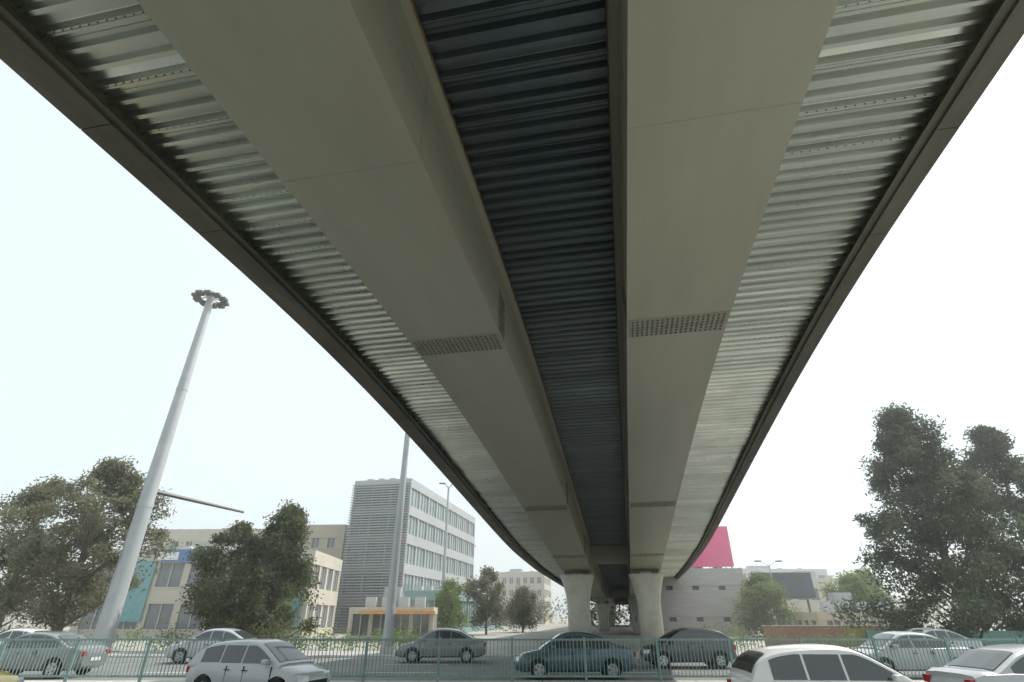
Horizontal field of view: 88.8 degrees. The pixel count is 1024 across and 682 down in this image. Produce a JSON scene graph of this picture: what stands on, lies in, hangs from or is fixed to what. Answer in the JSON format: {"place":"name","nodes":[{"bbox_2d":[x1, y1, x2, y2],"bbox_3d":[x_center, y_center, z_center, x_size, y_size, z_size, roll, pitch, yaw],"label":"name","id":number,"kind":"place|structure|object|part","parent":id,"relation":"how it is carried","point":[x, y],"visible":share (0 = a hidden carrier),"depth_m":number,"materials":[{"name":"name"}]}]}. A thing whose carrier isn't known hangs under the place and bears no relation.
{"place":"outdoors","nodes":[
{"label":"outdoors","id":0,"kind":"place"},
{"bbox_2d":[150,542,198,548],"bbox_3d":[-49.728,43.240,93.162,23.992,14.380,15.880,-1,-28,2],"label":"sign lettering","id":1,"kind":"object","parent":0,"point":[180,544],"visible":0.09,"depth_m":88.96},
{"bbox_2d":[142,546,234,549],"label":"air conditioners","id":2,"kind":"object","parent":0,"point":[191,547],"visible":0.16,"depth_m":59.48,"materials":[{"name":"white metal"}]},
{"bbox_2d":[198,542,242,549],"bbox_3d":[-35.416,25.603,63.795,4.800,1.790,2.400,1,-28,-2],"label":"roof plant","id":3,"kind":"object","parent":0,"point":[205,543],"visible":0.14,"depth_m":62.97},
{"bbox_2d":[367,477,407,479],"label":"air conditioners","id":4,"kind":"object","parent":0,"point":[383,478],"visible":0.23,"depth_m":81.64,"materials":[{"name":"white metal"}]},
{"bbox_2d":[384,587,401,606],"bbox_3d":[-12.036,25.862,52.707,1.600,1.790,1.000,1,-28,-3],"label":"roof plant","id":5,"kind":"object","parent":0,"point":[399,591],"visible":0.29,"depth_m":52.45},
{"bbox_2d":[108,651,743,654],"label":"pavement","id":6,"kind":"structure","parent":0,"point":[371,652],"depth_m":30.84,"materials":[{"name":"concrete"}]},
{"bbox_2d":[92,290,243,651],"bbox_3d":[-23.530,8.590,39.545,2.647,25.450,9.030,-9,-29,16],"label":"mast light","id":7,"kind":"object","parent":6,"relation":"on","point":[110,613],"visible":0.98,"depth_m":35.20,"materials":[{"name":"metal"}]},
{"bbox_2d":[379,433,409,653],"bbox_3d":[-6.093,11.528,33.471,2.950,14.585,0.700,10,-29,-18],"label":"street lamp","id":8,"kind":"object","parent":6,"relation":"on","point":[388,631],"visible":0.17,"depth_m":31.82,"materials":[{"name":"metal"}]},
{"bbox_2d":[864,629,1023,645],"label":"green hoarding","id":9,"kind":"object","parent":6,"relation":"on","point":[1007,634],"visible":0.25,"depth_m":30.25,"materials":[{"name":"metal"}]},
{"bbox_2d":[6,659,925,680],"bbox_3d":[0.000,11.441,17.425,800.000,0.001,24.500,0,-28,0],"label":"road","id":10,"kind":"structure","parent":0,"point":[479,664],"depth_m":21.03,"materials":[{"name":"grey asphalt"}]},
{"bbox_2d":[0,670,23,681],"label":"taxi","id":11,"kind":"object","parent":10,"relation":"on","point":[5,676],"visible":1,"depth_m":12.12,"materials":[{"name":"paint"}]},
{"bbox_2d":[0,628,50,643],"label":"white car","id":12,"kind":"object","parent":10,"relation":"on","point":[12,633],"visible":0.12,"depth_m":25.21,"materials":[{"name":"paint"}]},
{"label":"side windows","id":13,"kind":"part","parent":12,"relation":"part of","materials":[{"name":"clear glass"}]},
{"bbox_2d":[0,631,110,678],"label":"grey car","id":14,"kind":"object","parent":10,"relation":"on","point":[52,635],"visible":0.67,"depth_m":19.33,"materials":[{"name":"paint"}]},
{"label":"side windows","id":15,"kind":"part","parent":14,"relation":"part of","materials":[{"name":"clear glass"}]},
{"bbox_3d":[-16.750,11.502,20.124,0.700,0.345,1.353,-1,-28,1],"label":"rear window","id":16,"kind":"part","parent":14,"relation":"part of","materials":[{"name":"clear glass"}]},
{"bbox_2d":[164,628,257,663],"bbox_3d":[-14.496,15.006,25.777,4.432,1.484,1.960,0,-28,0],"label":"silver car","id":17,"kind":"object","parent":10,"relation":"on","point":[227,633],"visible":0.33,"depth_m":25.25,"materials":[{"name":"paint"}]},
{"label":"side windows","id":18,"kind":"part","parent":17,"relation":"part of","materials":[{"name":"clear glass"}]},
{"bbox_3d":[-13.250,14.592,25.985,0.700,0.345,1.353,0,-28,0],"label":"rear window","id":19,"kind":"part","parent":17,"relation":"part of","materials":[{"name":"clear glass"}]},
{"bbox_2d":[185,638,330,681],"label":"silver car","id":20,"kind":"object","parent":10,"relation":"on","point":[260,660],"visible":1,"depth_m":13.95,"materials":[{"name":"paint"}]},
{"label":"side windows","id":21,"kind":"part","parent":20,"relation":"part of","materials":[{"name":"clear glass"}]},
{"bbox_2d":[107,658,658,672],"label":"road markings","id":22,"kind":"object","parent":10,"relation":"on","point":[384,664],"visible":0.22,"depth_m":24.49,"materials":[{"name":"white paint"}]},
{"bbox_2d":[396,628,485,662],"bbox_3d":[-3.496,15.239,26.219,4.432,1.484,1.960,0,-28,0],"label":"grey car","id":23,"kind":"object","parent":10,"relation":"on","point":[446,633],"visible":0.77,"depth_m":25.48,"materials":[{"name":"paint"}]},
{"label":"side windows","id":24,"kind":"part","parent":23,"relation":"part of","materials":[{"name":"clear glass"}]},
{"bbox_2d":[24,655,924,681],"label":"kerb","id":25,"kind":"structure","parent":10,"relation":"on","point":[356,656],"depth_m":16.90,"materials":[{"name":"concrete"}]},
{"bbox_2d":[0,637,1023,681],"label":"median railing","id":26,"kind":"object","parent":25,"relation":"on","point":[439,640],"visible":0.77,"depth_m":17.18,"materials":[{"name":"teal metal"}]},
{"bbox_2d":[514,631,636,679],"bbox_3d":[2.304,11.741,19.585,4.432,1.484,1.960,0,-28,0],"label":"dark car","id":27,"kind":"object","parent":10,"relation":"on","point":[572,635],"visible":0.77,"depth_m":18.84,"materials":[{"name":"paint"}]},
{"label":"side windows","id":28,"kind":"part","parent":27,"relation":"part of","materials":[{"name":"grey glass"}]},
{"bbox_2d":[639,627,736,668],"bbox_3d":[7.804,13.764,23.492,4.032,1.549,1.960,0,-28,1],"label":"dark car","id":29,"kind":"object","parent":10,"relation":"on","point":[689,633],"visible":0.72,"depth_m":22.79,"materials":[{"name":"paint"}]},
{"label":"side windows","id":30,"kind":"part","parent":29,"relation":"part of","materials":[{"name":"grey glass"}]},
{"bbox_2d":[727,644,914,681],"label":"white car","id":31,"kind":"object","parent":10,"relation":"on","point":[804,663],"visible":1,"depth_m":10.04,"materials":[{"name":"paint"}]},
{"bbox_3d":[4.832,6.539,10.698,0.365,0.339,1.273,-2,-28,4],"label":"rear window","id":32,"kind":"part","parent":31,"relation":"part of","materials":[{"name":"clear glass"}]},
{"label":"side windows","id":33,"kind":"part","parent":31,"relation":"part of","materials":[{"name":"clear glass"}]},
{"bbox_2d":[854,631,970,671],"bbox_3d":[15.004,11.928,19.938,4.432,1.484,1.960,-1,-28,2],"label":"silver car","id":34,"kind":"object","parent":10,"relation":"on","point":[898,635],"visible":0.42,"depth_m":19.30,"materials":[{"name":"paint"}]},
{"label":"side windows","id":35,"kind":"part","parent":34,"relation":"part of","materials":[{"name":"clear glass"}]},
{"bbox_2d":[906,628,984,648],"bbox_3d":[21.004,15.239,26.219,4.432,1.484,1.960,1,-28,-1],"label":"silver car","id":36,"kind":"object","parent":10,"relation":"on","point":[941,633],"visible":0.18,"depth_m":25.81,"materials":[{"name":"paint"}]},
{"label":"side windows","id":37,"kind":"part","parent":36,"relation":"part of","materials":[{"name":"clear glass"}]},
{"bbox_2d":[922,644,1023,681],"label":"grey car","id":38,"kind":"object","parent":10,"relation":"on","point":[998,663],"visible":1,"depth_m":11.27,"materials":[{"name":"paint"}]},
{"bbox_3d":[10.388,7.053,11.608,0.679,0.334,1.312,1,-28,-2],"label":"rear window","id":39,"kind":"part","parent":38,"relation":"part of","materials":[{"name":"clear glass"}]},
{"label":"side windows","id":40,"kind":"part","parent":38,"relation":"part of","materials":[{"name":"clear glass"}]},
{"bbox_2d":[0,617,1010,650],"bbox_3d":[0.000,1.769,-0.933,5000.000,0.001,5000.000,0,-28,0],"label":"ground","id":41,"kind":"structure","parent":0,"point":[549,631],"depth_m":59.06,"materials":[{"name":"beige concrete"}]},
{"bbox_2d":[0,474,106,628],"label":"plane tree","id":42,"kind":"object","parent":41,"relation":"on","point":[38,494],"visible":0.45,"depth_m":37.97,"materials":[{"name":"green plant"}]},
{"bbox_2d":[0,455,184,630],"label":"plane tree","id":43,"kind":"object","parent":41,"relation":"on","point":[123,486],"visible":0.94,"depth_m":34.24,"materials":[{"name":"green plant"}]},
{"bbox_2d":[157,542,191,548],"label":"glazing","id":44,"kind":"structure","parent":41,"relation":"on","point":[176,544],"depth_m":89.11,"materials":[{"name":"grey glass"}]},
{"bbox_2d":[70,565,339,628],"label":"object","id":45,"kind":"object","parent":41,"relation":"on","point":[324,588],"visible":0.2,"depth_m":62.55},
{"bbox_2d":[70,563,340,628],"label":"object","id":46,"kind":"object","parent":41,"relation":"on","point":[183,582],"visible":0.09,"depth_m":55.71,"materials":[{"name":"grey glass"}]},
{"bbox_2d":[161,549,205,561],"bbox_3d":[-36.250,23.737,57.779,4.500,1.300,0.180,1,-28,-2],"label":"fascia sign","id":47,"kind":"object","parent":46,"relation":"attached to","point":[181,554],"visible":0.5,"depth_m":57.68,"materials":[{"name":"blue paint"}]},
{"bbox_2d":[157,552,179,559],"bbox_3d":[-37.895,23.700,57.602,2.200,0.800,0.048,1,-28,-2],"label":"fascia sign lettering","id":48,"kind":"object","parent":47,"relation":"attached to","point":[174,557],"visible":0.71,"depth_m":57.56},
{"bbox_2d":[69,549,342,637],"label":"spandrels","id":49,"kind":"object","parent":41,"relation":"on","point":[163,595],"visible":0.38,"depth_m":56.33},
{"bbox_2d":[69,587,307,629],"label":"sills","id":50,"kind":"structure","parent":49,"relation":"attached to","point":[156,629],"depth_m":54.56,"materials":[{"name":"beige concrete"}]},
{"bbox_2d":[90,563,337,628],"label":"mullions","id":51,"kind":"object","parent":49,"relation":"attached to","point":[308,606],"visible":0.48,"depth_m":60.54,"materials":[{"name":"grey metal"}]},
{"bbox_2d":[149,529,265,541],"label":"spandrels","id":52,"kind":"object","parent":41,"relation":"on","point":[191,535],"visible":0.05,"depth_m":89.58,"materials":[{"name":"beige paint"}]},
{"bbox_2d":[78,563,337,628],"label":"glazing","id":53,"kind":"structure","parent":41,"relation":"on","point":[167,609],"depth_m":55.65,"materials":[{"name":"grey glass"}]},
{"bbox_2d":[119,561,304,626],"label":"teal panels","id":54,"kind":"object","parent":53,"relation":"attached to","point":[133,607],"visible":0.32,"depth_m":55.76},
{"bbox_2d":[173,520,287,635],"bbox_3d":[-18.982,16.327,35.187,7.073,8.156,7.220,0,-28,0],"label":"evergreen tree","id":55,"kind":"object","parent":41,"relation":"on","point":[205,596],"visible":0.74,"depth_m":34.46,"materials":[{"name":"green plant"}]},
{"bbox_2d":[215,499,324,638],"bbox_3d":[-15.512,15.521,35.118,6.187,9.512,6.387,0,-28,0],"label":"evergreen tree","id":56,"kind":"object","parent":41,"relation":"on","point":[289,521],"visible":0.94,"depth_m":34.55,"materials":[{"name":"green plant"}]},
{"bbox_2d":[244,594,298,637],"bbox_3d":[-25.340,26.916,53.604,6.332,6.585,6.400,0,-28,0],"label":"tree","id":57,"kind":"object","parent":41,"relation":"on","point":[285,604],"visible":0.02,"depth_m":53.56,"materials":[{"name":"green plant"}]},
{"bbox_2d":[274,524,348,630],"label":"spandrels","id":58,"kind":"object","parent":41,"relation":"on","point":[331,531],"visible":0.09,"depth_m":82.80,"materials":[{"name":"beige concrete"}]},
{"bbox_2d":[315,538,346,621],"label":"mullions","id":59,"kind":"object","parent":58,"relation":"attached to","point":[343,563],"visible":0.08,"depth_m":82.29,"materials":[{"name":"grey metal"}]},
{"bbox_2d":[298,538,346,623],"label":"glazing","id":60,"kind":"structure","parent":41,"relation":"on","point":[317,543],"depth_m":82.45,"materials":[{"name":"grey glass"}]},
{"bbox_2d":[303,538,343,547],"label":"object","id":61,"kind":"object","parent":41,"relation":"on","point":[323,542],"visible":0.13,"depth_m":82.28,"materials":[{"name":"beige concrete"}]},
{"bbox_2d":[334,538,345,623],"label":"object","id":62,"kind":"object","parent":41,"relation":"on","point":[342,563],"visible":0.02,"depth_m":82.09,"materials":[{"name":"beige concrete"}]},
{"bbox_2d":[333,482,411,631],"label":"louvres","id":63,"kind":"object","parent":41,"relation":"on","point":[371,542],"visible":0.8,"depth_m":75.94,"materials":[{"name":"metal"}]},
{"bbox_2d":[351,614,428,635],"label":"glazing","id":64,"kind":"structure","parent":41,"relation":"on","point":[397,620],"depth_m":49.67,"materials":[{"name":"grey glass"}]},
{"bbox_2d":[359,611,435,613],"bbox_3d":[-10.773,25.649,49.345,7.000,0.250,1.130,1,-28,-3],"label":"awning","id":65,"kind":"object","parent":64,"relation":"attached to","point":[398,612],"visible":1,"depth_m":48.87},
{"bbox_3d":[-11.636,26.760,52.257,7.380,0.200,4.380,1,-28,-3],"label":"roof","id":66,"kind":"object","parent":64,"relation":"on","visible":0},
{"bbox_2d":[365,597,425,606],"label":"air conditioners","id":67,"kind":"object","parent":66,"relation":"on","point":[402,602],"visible":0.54,"depth_m":51.39,"materials":[{"name":"grey metal"}]},
{"bbox_2d":[346,614,436,635],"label":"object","id":68,"kind":"object","parent":41,"relation":"on","point":[370,621],"visible":0.28,"depth_m":49.50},
{"bbox_2d":[346,607,437,638],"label":"spandrels","id":69,"kind":"object","parent":41,"relation":"on","point":[354,610],"visible":0.45,"depth_m":49.98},
{"bbox_2d":[358,614,435,635],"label":"mullions","id":70,"kind":"object","parent":69,"relation":"attached to","point":[380,623],"visible":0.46,"depth_m":49.55,"materials":[{"name":"metal"}]},
{"bbox_2d":[347,614,436,634],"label":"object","id":71,"kind":"object","parent":41,"relation":"on","point":[432,618],"visible":0.25,"depth_m":49.67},
{"bbox_2d":[334,478,474,632],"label":"spandrels","id":72,"kind":"object","parent":41,"relation":"on","point":[418,542],"visible":0.49,"depth_m":80.55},
{"bbox_2d":[335,505,393,627],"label":"sills","id":73,"kind":"structure","parent":72,"relation":"attached to","point":[373,563],"depth_m":74.47,"materials":[{"name":"grey concrete"}]},
{"bbox_2d":[339,488,473,626],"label":"glazing","id":74,"kind":"structure","parent":72,"relation":"attached to","point":[437,540],"depth_m":79.08,"materials":[{"name":"grey glass"}]},
{"bbox_2d":[347,489,472,624],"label":"mullions","id":75,"kind":"object","parent":72,"relation":"attached to","point":[431,541],"visible":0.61,"depth_m":85.12,"materials":[{"name":"grey metal"}]},
{"bbox_2d":[335,487,474,626],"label":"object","id":76,"kind":"object","parent":41,"relation":"on","point":[384,549],"visible":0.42,"depth_m":75.74,"materials":[{"name":"grey glass"}]},
{"bbox_2d":[336,489,474,626],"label":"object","id":77,"kind":"object","parent":41,"relation":"on","point":[415,551],"visible":0.33,"depth_m":86.97,"materials":[{"name":"grey glass"}]},
{"bbox_2d":[0,621,885,650],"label":"verge shrubs","id":78,"kind":"object","parent":41,"relation":"on","point":[397,635],"visible":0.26,"depth_m":34.69,"materials":[{"name":"green plant"}]},
{"bbox_2d":[439,483,451,627],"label":"street lamp","id":79,"kind":"object","parent":41,"relation":"on","point":[444,556],"visible":0.57,"depth_m":67.68,"materials":[{"name":"metal"}]},
{"bbox_2d":[404,583,501,632],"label":"office podium","id":80,"kind":"object","parent":41,"relation":"on","point":[428,592],"visible":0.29,"depth_m":71.76,"materials":[{"name":"green glass"}]},
{"bbox_2d":[433,577,473,630],"bbox_3d":[-7.283,31.826,62.456,5.149,6.602,6.521,0,-28,0],"label":"tree","id":81,"kind":"object","parent":41,"relation":"on","point":[448,605],"visible":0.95,"depth_m":61.29,"materials":[{"name":"green plant"}]},
{"bbox_2d":[459,565,509,634],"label":"tree","id":82,"kind":"object","parent":41,"relation":"on","point":[492,605],"visible":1,"depth_m":65.76,"materials":[{"name":"green plant"}]},
{"bbox_2d":[0,0,1023,646],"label":"highway overpass","id":83,"kind":"object","parent":41,"relation":"on","point":[558,290],"visible":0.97,"depth_m":10.15,"materials":[{"name":"paint"}]},
{"bbox_2d":[4,591,1022,626],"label":"distant tree row","id":84,"kind":"object","parent":41,"relation":"on","point":[595,618],"visible":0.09,"depth_m":118.12,"materials":[{"name":"green plant"}]},
{"bbox_2d":[486,569,551,623],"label":"apartment block","id":85,"kind":"structure","parent":41,"relation":"on","point":[539,583],"depth_m":157.15,"materials":[{"name":"beige concrete"}]},
{"bbox_2d":[501,584,544,632],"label":"tree","id":86,"kind":"object","parent":41,"relation":"on","point":[522,598],"visible":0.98,"depth_m":73.94,"materials":[{"name":"green plant"}]},
{"bbox_2d":[636,586,730,621],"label":"glazing","id":87,"kind":"structure","parent":41,"relation":"on","point":[699,619],"depth_m":62.80,"materials":[{"name":"grey glass"}]},
{"bbox_2d":[632,586,743,621],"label":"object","id":88,"kind":"object","parent":41,"relation":"on","point":[694,619],"visible":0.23,"depth_m":62.64,"materials":[{"name":"grey concrete"}]},
{"bbox_2d":[630,568,753,635],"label":"spandrels","id":89,"kind":"object","parent":41,"relation":"on","point":[697,603],"visible":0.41,"depth_m":63.45,"materials":[{"name":"grey concrete"}]},
{"bbox_2d":[754,560,781,622],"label":"street lamp","id":90,"kind":"object","parent":41,"relation":"on","point":[769,566],"visible":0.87,"depth_m":69.21,"materials":[{"name":"metal"}]},
{"bbox_2d":[731,571,806,636],"bbox_3d":[28.352,30.042,59.375,7.550,7.345,7.166,0,-28,0],"label":"tree","id":91,"kind":"object","parent":41,"relation":"on","point":[767,596],"visible":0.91,"depth_m":58.10,"materials":[{"name":"green plant"}]},
{"bbox_2d":[749,572,815,621],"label":"dark billboard","id":92,"kind":"object","parent":41,"relation":"on","point":[800,585],"visible":0.53,"depth_m":72.17,"materials":[{"name":"metal"}]},
{"bbox_2d":[742,566,827,584],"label":"apartment block","id":93,"kind":"structure","parent":41,"relation":"on","point":[820,573],"depth_m":148.54,"materials":[{"name":"grey concrete"}]},
{"bbox_2d":[770,588,829,623],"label":"glazing","id":94,"kind":"structure","parent":41,"relation":"on","point":[816,593],"depth_m":82.59,"materials":[{"name":"grey glass"}]},
{"bbox_2d":[795,620,821,624],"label":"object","id":95,"kind":"object","parent":41,"relation":"on","point":[803,622],"visible":0.14,"depth_m":54.02,"materials":[{"name":"beige concrete"}]},
{"bbox_2d":[783,588,837,620],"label":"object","id":96,"kind":"object","parent":41,"relation":"on","point":[820,595],"visible":0.07,"depth_m":82.38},
{"bbox_2d":[750,578,877,624],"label":"spandrels","id":97,"kind":"object","parent":41,"relation":"on","point":[802,606],"visible":0.06,"depth_m":82.05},
{"bbox_2d":[786,600,828,600],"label":"sills","id":98,"kind":"structure","parent":97,"relation":"attached to","point":[805,600],"depth_m":82.09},
{"bbox_2d":[762,626,887,646],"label":"wall","id":99,"kind":"structure","parent":41,"relation":"on","point":[789,632],"depth_m":39.36,"materials":[{"name":"red brick"}]},
{"bbox_2d":[761,625,884,625],"bbox_3d":[23.747,21.628,39.704,9.600,0.068,0.330,0,-28,-1],"label":"coping","id":100,"kind":"object","parent":99,"relation":"on","point":[818,625],"visible":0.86,"depth_m":39.55,"materials":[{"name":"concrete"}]},
{"bbox_2d":[794,620,893,630],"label":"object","id":101,"kind":"object","parent":41,"relation":"on","point":[825,623],"visible":0.09,"depth_m":50.99,"materials":[{"name":"beige brick"}]},
{"bbox_2d":[799,620,897,627],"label":"glazing","id":102,"kind":"structure","parent":41,"relation":"on","point":[835,623],"depth_m":51.14,"materials":[{"name":"grey glass"}]},
{"bbox_3d":[34.698,28.034,53.815,8.380,0.200,5.380,-2,-28,4],"label":"roof","id":103,"kind":"object","parent":102,"relation":"on","visible":0},
{"bbox_2d":[819,602,889,611],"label":"air conditioners","id":104,"kind":"object","parent":103,"relation":"on","point":[828,604],"visible":0.39,"depth_m":52.67,"materials":[{"name":"grey metal"}]},
{"bbox_2d":[816,570,885,610],"bbox_3d":[38.453,29.870,58.978,7.380,7.535,7.329,0,-28,0],"label":"tree","id":105,"kind":"object","parent":41,"relation":"on","point":[848,582],"visible":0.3,"depth_m":59.43,"materials":[{"name":"green plant"}]},
{"bbox_2d":[792,612,912,620],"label":"spandrels","id":106,"kind":"object","parent":41,"relation":"on","point":[820,616],"visible":0.27,"depth_m":51.32,"materials":[{"name":"beige brick"}]},
{"bbox_2d":[837,568,898,607],"bbox_3d":[42.649,31.570,62.882,6.937,7.927,7.155,0,-28,0],"label":"tree","id":107,"kind":"object","parent":41,"relation":"on","point":[867,576],"visible":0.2,"depth_m":62.59,"materials":[{"name":"green plant"}]},
{"bbox_2d":[824,402,1023,638],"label":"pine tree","id":108,"kind":"object","parent":41,"relation":"on","point":[901,436],"visible":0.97,"depth_m":33.12,"materials":[{"name":"green plant"}]},
{"bbox_2d":[954,424,1023,630],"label":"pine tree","id":109,"kind":"object","parent":41,"relation":"on","point":[992,456],"visible":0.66,"depth_m":37.42,"materials":[{"name":"green plant"}]},
{"bbox_2d":[0,35,1023,616],"label":"sky","id":110,"kind":"structure","parent":0,"point":[100,317],"materials":[{"name":"white"}]},
{"bbox_2d":[793,571,815,577],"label":"roof plant","id":111,"kind":"object","parent":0,"point":[812,573],"visible":0.29,"depth_m":88.16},
{"bbox_2d":[828,592,855,610],"bbox_3d":[34.249,27.160,54.312,1.800,1.790,1.200,-2,-28,4],"label":"roof plant","id":112,"kind":"object","parent":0,"point":[836,597],"visible":0.36,"depth_m":54.04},
{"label":"roof","id":113,"kind":"object","parent":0,"visible":0},
{"bbox_2d":[691,526,733,566],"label":"rooftop billboard face","id":114,"kind":"object","parent":113,"relation":"attached to","point":[716,552],"visible":0.43,"depth_m":65.98}
]}

